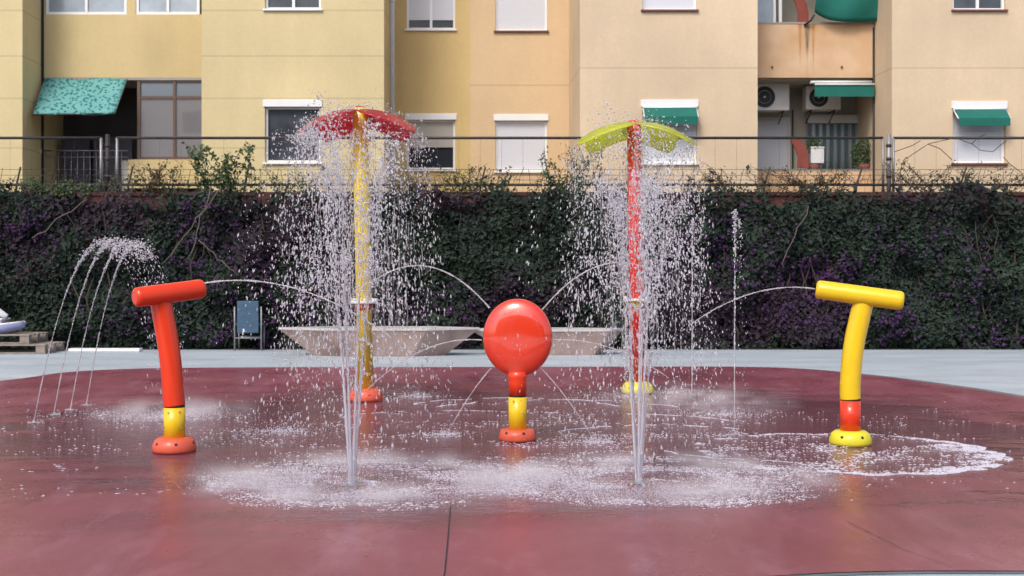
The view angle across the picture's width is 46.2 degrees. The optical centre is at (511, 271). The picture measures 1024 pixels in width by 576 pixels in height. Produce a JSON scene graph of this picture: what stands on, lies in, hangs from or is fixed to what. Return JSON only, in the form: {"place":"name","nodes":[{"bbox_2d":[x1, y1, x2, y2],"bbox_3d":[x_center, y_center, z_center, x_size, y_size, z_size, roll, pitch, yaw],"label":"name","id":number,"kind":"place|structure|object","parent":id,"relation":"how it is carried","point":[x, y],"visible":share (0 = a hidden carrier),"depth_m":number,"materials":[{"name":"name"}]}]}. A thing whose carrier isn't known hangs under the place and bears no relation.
{"place":"outdoors","nodes":[
{"label":"outdoors","id":0,"kind":"place"},
{"bbox_2d":[0,0,469,191],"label":"yellow apartment building","id":1,"kind":"structure","parent":0,"point":[114,69],"depth_m":23.62,"materials":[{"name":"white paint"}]},
{"bbox_2d":[46,0,126,13],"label":"window","id":2,"kind":"structure","parent":1,"relation":"in","point":[52,6],"depth_m":23.78,"materials":[{"name":"grey glass"}]},
{"bbox_2d":[61,136,132,191],"bbox_3d":[-8.465,-2.097,24.479,1.424,1.345,0.090,0,0,0],"label":"railing","id":3,"kind":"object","parent":1,"relation":"in","point":[123,144],"depth_m":24.43,"materials":[{"name":"black metal"}]},
{"bbox_2d":[136,0,199,13],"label":"window","id":4,"kind":"structure","parent":1,"relation":"in","point":[142,6],"depth_m":23.78,"materials":[{"name":"grey glass"}]},
{"bbox_2d":[137,80,201,158],"bbox_3d":[-6.653,-3.026,23.794,1.536,1.590,0.080,0,0,0],"label":"window","id":5,"kind":"structure","parent":1,"relation":"in","point":[165,108],"depth_m":23.79,"materials":[{"name":"brown"}]},
{"bbox_2d":[263,100,321,163],"bbox_3d":[-4.152,-2.649,22.777,1.121,1.217,0.200,0,0,0],"label":"window","id":6,"kind":"structure","parent":1,"relation":"in","point":[280,117],"depth_m":22.85,"materials":[{"name":"glass"}]},
{"bbox_2d":[263,0,321,10],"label":"window","id":7,"kind":"structure","parent":1,"relation":"in","point":[271,5],"depth_m":22.85,"materials":[{"name":"white plastic"}]},
{"bbox_2d":[405,113,456,170],"bbox_3d":[-1.680,-2.681,24.884,1.070,1.194,0.200,0,0,0],"label":"window","id":8,"kind":"structure","parent":1,"relation":"in","point":[433,124],"depth_m":24.92,"materials":[{"name":"white plastic"}]},
{"bbox_2d":[405,0,456,30],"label":"window","id":9,"kind":"structure","parent":1,"relation":"in","point":[422,15],"depth_m":24.92,"materials":[{"name":"white plastic"}]},
{"bbox_2d":[259,88,453,404],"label":"falling water","id":10,"kind":"structure","parent":0,"point":[353,226],"depth_m":11.32,"materials":[{"name":"white liquid"}]},
{"bbox_2d":[0,349,1023,575],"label":"paved deck","id":11,"kind":"structure","parent":0,"point":[1000,370],"depth_m":16.49,"materials":[{"name":"grey concrete"}]},
{"bbox_2d":[0,341,64,353],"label":"wooden pallet","id":12,"kind":"object","parent":11,"relation":"on","point":[42,347],"visible":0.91,"depth_m":18.30,"materials":[{"name":"brown wood"}]},
{"bbox_2d":[0,332,48,343],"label":"wooden pallet","id":13,"kind":"object","parent":12,"relation":"on","point":[30,337],"visible":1,"depth_m":18.36,"materials":[{"name":"brown wood"}]},
{"bbox_2d":[0,321,25,333],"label":"small boat","id":14,"kind":"object","parent":13,"relation":"on","point":[9,327],"visible":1,"depth_m":18.16,"materials":[{"name":"blue"}]},
{"bbox_2d":[0,309,10,322],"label":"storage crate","id":15,"kind":"object","parent":14,"relation":"on","point":[5,319],"visible":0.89,"depth_m":18.52,"materials":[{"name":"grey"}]},
{"bbox_2d":[68,348,142,351],"bbox_3d":[-6.299,1.204,18.600,1.100,0.045,0.180,0,0,0],"label":"white board","id":16,"kind":"object","parent":11,"relation":"on","point":[106,349],"visible":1,"depth_m":18.52,"materials":[{"name":"paint"}]},
{"bbox_2d":[234,301,264,350],"bbox_3d":[-4.137,0.840,18.929,0.436,0.781,0.469,0,0,-5],"label":"garden chair","id":17,"kind":"object","parent":11,"relation":"on","point":[247,315],"visible":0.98,"depth_m":18.71,"materials":[{"name":"blue fabric"}]},
{"bbox_2d":[278,326,478,356],"bbox_3d":[-1.965,1.023,17.700,2.962,0.414,0.784,0,0,0],"label":"inverted pyramid planter","id":18,"kind":"object","parent":11,"relation":"on","point":[454,333],"visible":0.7,"depth_m":17.44,"materials":[{"name":"concrete"}]},
{"bbox_2d":[0,366,1023,575],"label":"play pad","id":19,"kind":"object","parent":11,"relation":"on","point":[92,524],"visible":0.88,"depth_m":7.03,"materials":[{"name":"red rubber"}]},
{"bbox_2d":[29,234,161,422],"bbox_3d":[-3.297,0.458,9.715,1.222,1.526,0.263,0,0,0],"label":"leaning ground jet","id":20,"kind":"object","parent":19,"relation":"on","point":[92,247],"visible":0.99,"depth_m":9.71,"materials":[{"name":"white liquid"}]},
{"bbox_2d":[50,235,158,414],"bbox_3d":[-3.343,0.447,10.301,1.199,1.548,0.303,0,0,6],"label":"leaning ground jet","id":21,"kind":"object","parent":19,"relation":"on","point":[101,251],"visible":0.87,"depth_m":10.25,"materials":[{"name":"white liquid"}]},
{"bbox_2d":[67,236,182,410],"bbox_3d":[-3.395,0.453,10.597,1.089,1.537,0.406,0,0,0],"label":"leaning ground jet","id":22,"kind":"object","parent":19,"relation":"on","point":[112,256],"visible":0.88,"depth_m":10.60,"materials":[{"name":"white liquid"}]},
{"bbox_2d":[82,236,198,405],"bbox_3d":[-3.409,0.446,10.943,1.046,1.550,0.303,0,0,0],"label":"leaning ground jet","id":23,"kind":"object","parent":19,"relation":"on","point":[125,253],"visible":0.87,"depth_m":10.98,"materials":[{"name":"white liquid"}]},
{"bbox_2d":[132,279,206,453],"bbox_3d":[-2.324,0.635,8.149,0.498,1.168,0.296,0,0,-21],"label":"water cannon","id":24,"kind":"object","parent":19,"relation":"on","point":[159,299],"visible":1,"depth_m":8.10,"materials":[{"name":"red plastic"}]},
{"bbox_2d":[204,280,465,408],"bbox_3d":[-1.146,0.577,8.279,1.960,1.048,0.037,0,0,0],"label":"water arc","id":25,"kind":"object","parent":24,"relation":"attached to","point":[315,295],"visible":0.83,"depth_m":8.28,"materials":[{"name":"white"}]},
{"bbox_2d":[208,85,475,500],"bbox_3d":[-0.997,0.082,6.894,1.462,2.277,1.421,0,0,30],"label":"water geyser","id":26,"kind":"object","parent":19,"relation":"on","point":[352,450],"visible":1,"depth_m":6.84,"materials":[{"name":"white liquid"}]},
{"bbox_2d":[298,106,416,401],"bbox_3d":[-1.444,-0.178,11.441,1.109,2.794,0.923,0,0,0],"label":"water umbrella","id":27,"kind":"object","parent":19,"relation":"on","point":[368,396],"visible":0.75,"depth_m":11.34,"materials":[{"name":"yellow metal"}]},
{"bbox_2d":[158,442,601,511],"bbox_3d":[-0.821,1.086,6.974,2.597,0.270,2.170,0,0,15],"label":"foam","id":28,"kind":"object","parent":19,"relation":"on","point":[304,473],"visible":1,"depth_m":6.75,"materials":[{"name":"white liquid"}]},
{"bbox_2d":[9,379,785,445],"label":"splashes","id":29,"kind":"object","parent":19,"relation":"on","point":[444,432],"visible":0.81,"depth_m":10.01,"materials":[{"name":"white liquid"}]},
{"bbox_2d":[0,384,1021,498],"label":"pad foam","id":30,"kind":"object","parent":19,"relation":"on","point":[998,457],"visible":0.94,"depth_m":8.05,"materials":[{"name":"white liquid"}]},
{"bbox_2d":[483,299,551,442],"bbox_3d":[0.041,0.706,8.700,0.503,1.025,0.270,0,0,0],"label":"spray disc","id":31,"kind":"object","parent":19,"relation":"on","point":[508,320],"visible":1,"depth_m":8.63,"materials":[{"name":"red plastic"}]},
{"bbox_2d":[271,265,489,433],"bbox_3d":[-0.952,0.561,8.704,1.588,1.241,0.042,0,0,0],"label":"water arc","id":32,"kind":"object","parent":31,"relation":"attached to","point":[486,304],"visible":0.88,"depth_m":8.70,"materials":[{"name":"white"}]},
{"bbox_2d":[323,339,481,436],"bbox_3d":[-0.795,0.842,8.703,1.150,0.714,0.026,0,0,-1],"label":"water arc","id":33,"kind":"object","parent":31,"relation":"attached to","point":[417,353],"visible":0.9,"depth_m":8.70,"materials":[{"name":"white"}]},
{"bbox_2d":[444,368,490,439],"bbox_3d":[-0.321,0.957,8.698,0.345,0.526,0.019,0,0,0],"label":"water arc","id":34,"kind":"object","parent":31,"relation":"attached to","point":[466,400],"visible":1,"depth_m":8.70,"materials":[{"name":"white"}]},
{"bbox_2d":[540,368,593,439],"bbox_3d":[0.404,0.962,8.703,0.396,0.540,0.018,0,0,0],"label":"water arc","id":35,"kind":"object","parent":31,"relation":"attached to","point":[566,398],"visible":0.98,"depth_m":8.70,"materials":[{"name":"white"}]},
{"bbox_2d":[552,339,726,428],"bbox_3d":[0.941,0.831,8.698,1.314,0.690,0.029,0,0,-1],"label":"water arc","id":36,"kind":"object","parent":31,"relation":"attached to","point":[614,349],"visible":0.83,"depth_m":8.70,"materials":[{"name":"white"}]},
{"bbox_2d":[542,262,770,431],"bbox_3d":[1.044,0.538,8.691,1.656,1.236,0.073,0,0,0],"label":"water arc","id":37,"kind":"object","parent":31,"relation":"attached to","point":[601,265],"visible":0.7,"depth_m":8.70,"materials":[{"name":"white"}]},
{"bbox_2d":[495,100,748,493],"bbox_3d":[0.720,0.144,6.980,1.412,2.167,1.643,0,0,-10],"label":"water geyser","id":38,"kind":"object","parent":19,"relation":"on","point":[655,191],"visible":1,"depth_m":6.95,"materials":[{"name":"white liquid"}]},
{"bbox_2d":[577,119,695,393],"bbox_3d":[1.230,-0.161,12.148,1.164,2.760,0.956,0,0,0],"label":"water umbrella","id":39,"kind":"object","parent":19,"relation":"on","point":[613,127],"visible":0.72,"depth_m":12.04,"materials":[{"name":"red metal"}]},
{"bbox_2d":[551,97,729,394],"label":"falling water","id":40,"kind":"structure","parent":39,"relation":"attached to","point":[638,190],"depth_m":12.01,"materials":[{"name":"white liquid"}]},
{"bbox_2d":[446,437,876,509],"bbox_3d":[0.953,1.096,7.035,2.814,0.252,2.131,0,0,0],"label":"foam","id":41,"kind":"object","parent":19,"relation":"on","point":[571,483],"visible":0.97,"depth_m":6.79,"materials":[{"name":"white liquid"}]},
{"bbox_2d":[443,506,951,575],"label":"expansion joint","id":42,"kind":"object","parent":19,"relation":"on","point":[448,538],"visible":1,"depth_m":5.34,"materials":[{"name":"grey"}]},
{"bbox_2d":[689,222,706,398],"bbox_3d":[1.780,0.371,11.518,0.174,1.697,0.111,0,0,0],"label":"vertical ground jet","id":43,"kind":"object","parent":19,"relation":"on","point":[693,227],"visible":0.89,"depth_m":11.53,"materials":[{"name":"white liquid"}]},
{"bbox_2d":[729,209,751,434],"bbox_3d":[1.722,0.373,9.017,0.166,1.695,0.146,0,0,17],"label":"vertical ground jet","id":44,"kind":"object","parent":19,"relation":"on","point":[734,228],"visible":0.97,"depth_m":9.00,"materials":[{"name":"white liquid"}]},
{"bbox_2d":[815,280,904,446],"bbox_3d":[2.454,0.639,8.495,0.602,1.159,0.306,0,0,0],"label":"water cannon","id":45,"kind":"object","parent":19,"relation":"on","point":[863,300],"visible":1,"depth_m":8.43,"materials":[{"name":"yellow plastic"}]},
{"bbox_2d":[593,287,814,428],"bbox_3d":[1.361,0.610,8.499,1.574,1.014,0.040,0,0,0],"label":"water arc","id":46,"kind":"object","parent":45,"relation":"attached to","point":[734,300],"visible":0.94,"depth_m":8.50,"materials":[{"name":"white"}]},
{"bbox_2d":[11,347,1023,348],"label":"soil strip","id":47,"kind":"object","parent":11,"relation":"on","point":[606,348],"depth_m":19.20,"materials":[{"name":"brown soil"}]},
{"bbox_2d":[0,158,1023,349],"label":"climbing hedge","id":48,"kind":"object","parent":47,"relation":"on","point":[870,253],"visible":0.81,"depth_m":19.16,"materials":[{"name":"green plant"}]},
{"bbox_2d":[0,192,1023,347],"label":"brick boundary wall","id":49,"kind":"structure","parent":47,"relation":"on","point":[266,195],"depth_m":19.50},
{"bbox_2d":[0,137,101,191],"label":"metal fence","id":50,"kind":"object","parent":49,"relation":"on","point":[95,138],"visible":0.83,"depth_m":19.64,"materials":[{"name":"metal"}]},
{"bbox_2d":[22,173,104,200],"bbox_3d":[-7.295,-1.345,19.431,1.367,0.509,0.426,0,0,0],"label":"wall top shrub","id":51,"kind":"object","parent":49,"relation":"on","point":[62,189],"visible":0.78,"depth_m":19.42,"materials":[{"name":"green plant"}]},
{"bbox_2d":[105,134,109,191],"bbox_3d":[-6.609,-1.774,19.610,0.082,0.949,0.086,0,0,0],"label":"fence post","id":52,"kind":"object","parent":49,"relation":"on","point":[107,158],"visible":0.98,"depth_m":19.59,"materials":[{"name":"metal"}]},
{"bbox_2d":[117,159,185,195],"bbox_3d":[-5.867,-1.536,19.468,1.134,0.626,0.333,0,0,5],"label":"wall top shrub","id":53,"kind":"object","parent":49,"relation":"on","point":[150,185],"visible":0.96,"depth_m":19.43,"materials":[{"name":"green plant"}]},
{"bbox_2d":[181,142,259,199],"bbox_3d":[-4.719,-1.643,19.446,1.261,0.964,0.451,0,0,0],"label":"wall top shrub","id":54,"kind":"object","parent":49,"relation":"on","point":[225,167],"visible":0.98,"depth_m":19.43,"materials":[{"name":"green plant"}]},
{"bbox_2d":[260,165,334,199],"bbox_3d":[-3.444,-1.454,19.463,1.269,0.588,0.352,0,0,0],"label":"wall top shrub","id":55,"kind":"object","parent":49,"relation":"on","point":[294,184],"visible":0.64,"depth_m":19.44,"materials":[{"name":"green plant"}]},
{"bbox_2d":[436,163,513,199],"bbox_3d":[-0.583,-1.461,19.446,1.388,0.606,0.368,0,0,0],"label":"wall top shrub","id":56,"kind":"object","parent":49,"relation":"on","point":[469,185],"visible":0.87,"depth_m":19.44,"materials":[{"name":"green plant"}]},
{"bbox_2d":[116,137,883,191],"bbox_3d":[-0.196,-1.760,19.660,12.596,0.919,0.046,0,0,0],"label":"metal fence","id":57,"kind":"object","parent":49,"relation":"on","point":[437,138],"visible":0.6,"depth_m":19.64,"materials":[{"name":"metal"}]},
{"bbox_2d":[0,167,1023,191],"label":"railing fence","id":58,"kind":"object","parent":49,"relation":"on","point":[600,169],"visible":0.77,"depth_m":19.59,"materials":[{"name":"metal"}]},
{"bbox_2d":[538,143,604,202],"bbox_3d":[0.973,-1.566,19.469,1.109,1.122,0.395,0,0,0],"label":"wall top shrub","id":59,"kind":"object","parent":49,"relation":"on","point":[564,188],"visible":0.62,"depth_m":19.44,"materials":[{"name":"green plant"}]},
{"bbox_2d":[696,162,738,195],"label":"wall top shrub","id":60,"kind":"object","parent":49,"relation":"on","point":[708,178],"visible":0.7,"depth_m":19.46,"materials":[{"name":"green plant"}]},
{"bbox_2d":[741,162,866,196],"bbox_3d":[4.749,-1.512,19.472,2.070,0.579,0.390,0,0,0],"label":"wall top shrub","id":61,"kind":"object","parent":49,"relation":"on","point":[803,183],"visible":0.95,"depth_m":19.44,"materials":[{"name":"green plant"}]},
{"bbox_2d":[886,134,891,191],"bbox_3d":[6.157,-1.774,19.610,0.082,0.949,0.086,0,0,0],"label":"fence post","id":62,"kind":"object","parent":49,"relation":"on","point":[888,157],"visible":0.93,"depth_m":19.58,"materials":[{"name":"metal"}]},
{"bbox_2d":[882,157,963,195],"bbox_3d":[6.671,-1.534,19.440,1.290,0.620,0.465,0,0,0],"label":"wall top shrub","id":63,"kind":"object","parent":49,"relation":"on","point":[912,184],"visible":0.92,"depth_m":19.45,"materials":[{"name":"green plant"}]},
{"bbox_2d":[892,137,1023,191],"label":"metal fence","id":64,"kind":"object","parent":49,"relation":"on","point":[893,156],"visible":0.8,"depth_m":19.64,"materials":[{"name":"metal"}]},
{"bbox_2d":[956,161,1023,196],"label":"wall top shrub","id":65,"kind":"object","parent":49,"relation":"on","point":[997,180],"visible":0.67,"depth_m":19.43,"materials":[{"name":"green plant"}]},
{"bbox_2d":[894,134,1023,187],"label":"arching bramble","id":66,"kind":"object","parent":65,"relation":"attached to","point":[947,155],"visible":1,"depth_m":19.44,"materials":[{"name":"brown plant"}]},
{"bbox_2d":[475,327,622,354],"bbox_3d":[0.531,1.037,17.900,2.276,0.387,0.732,0,0,0],"label":"inverted pyramid planter","id":67,"kind":"object","parent":11,"relation":"on","point":[594,337],"visible":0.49,"depth_m":17.68,"materials":[{"name":"concrete"}]},
{"bbox_2d":[787,368,1023,575],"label":"pad border","id":68,"kind":"object","parent":11,"relation":"on","point":[863,573],"visible":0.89,"depth_m":4.90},
{"bbox_2d":[470,0,1023,191],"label":"peach apartment building","id":69,"kind":"structure","parent":0,"point":[798,68],"depth_m":22.73,"materials":[{"name":"beige paint"}]},
{"bbox_2d":[494,114,548,172],"bbox_3d":[0.190,-2.656,24.884,1.136,1.211,0.200,0,0,0],"label":"window","id":70,"kind":"structure","parent":69,"relation":"in","point":[516,153],"depth_m":24.92,"materials":[{"name":"white plastic"}]},
{"bbox_2d":[494,0,548,32],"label":"window","id":71,"kind":"structure","parent":69,"relation":"in","point":[511,16],"depth_m":24.92,"materials":[{"name":"white plastic"}]},
{"bbox_2d":[641,100,698,164],"bbox_3d":[2.985,-2.642,22.664,1.090,1.232,0.427,0,0,0],"label":"window","id":72,"kind":"structure","parent":69,"relation":"in","point":[685,112],"depth_m":22.70,"materials":[{"name":"white plastic"}]},
{"bbox_2d":[641,0,698,11],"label":"window","id":73,"kind":"structure","parent":69,"relation":"in","point":[647,5],"depth_m":22.81,"materials":[{"name":"white plastic"}]},
{"bbox_2d":[758,0,781,21],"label":"window","id":74,"kind":"structure","parent":69,"relation":"in","point":[766,8],"depth_m":24.06,"materials":[{"name":"grey glass"}]},
{"bbox_2d":[758,117,789,168],"bbox_3d":[5.378,-2.568,24.979,0.817,1.301,0.070,0,0,0],"label":"door","id":75,"kind":"structure","parent":69,"relation":"in","point":[773,153],"depth_m":24.97,"materials":[{"name":"white metal"}]},
{"bbox_2d":[806,135,821,168],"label":"potted plant","id":76,"kind":"object","parent":69,"relation":"on","point":[813,142],"visible":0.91,"depth_m":24.01,"materials":[{"name":"green plant"}]},
{"bbox_2d":[809,147,824,163],"bbox_3d":[6.100,-2.337,24.034,0.280,0.330,0.180,0,0,0],"label":"storage box","id":77,"kind":"object","parent":69,"relation":"on","point":[816,154],"visible":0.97,"depth_m":23.95,"materials":[{"name":"grey plastic"}]},
{"bbox_2d":[850,139,870,168],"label":"potted plant","id":78,"kind":"object","parent":69,"relation":"on","point":[864,164],"visible":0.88,"depth_m":24.03,"materials":[{"name":"green plant"}]},
{"bbox_2d":[951,0,1007,11],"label":"window","id":79,"kind":"structure","parent":69,"relation":"in","point":[958,5],"depth_m":22.85,"materials":[{"name":"white plastic"}]},
{"bbox_2d":[951,101,1011,164],"bbox_3d":[8.848,-2.626,22.664,1.060,1.202,0.427,0,0,0],"label":"window","id":80,"kind":"structure","parent":69,"relation":"in","point":[970,118],"depth_m":22.80,"materials":[{"name":"white plastic"}]}
]}

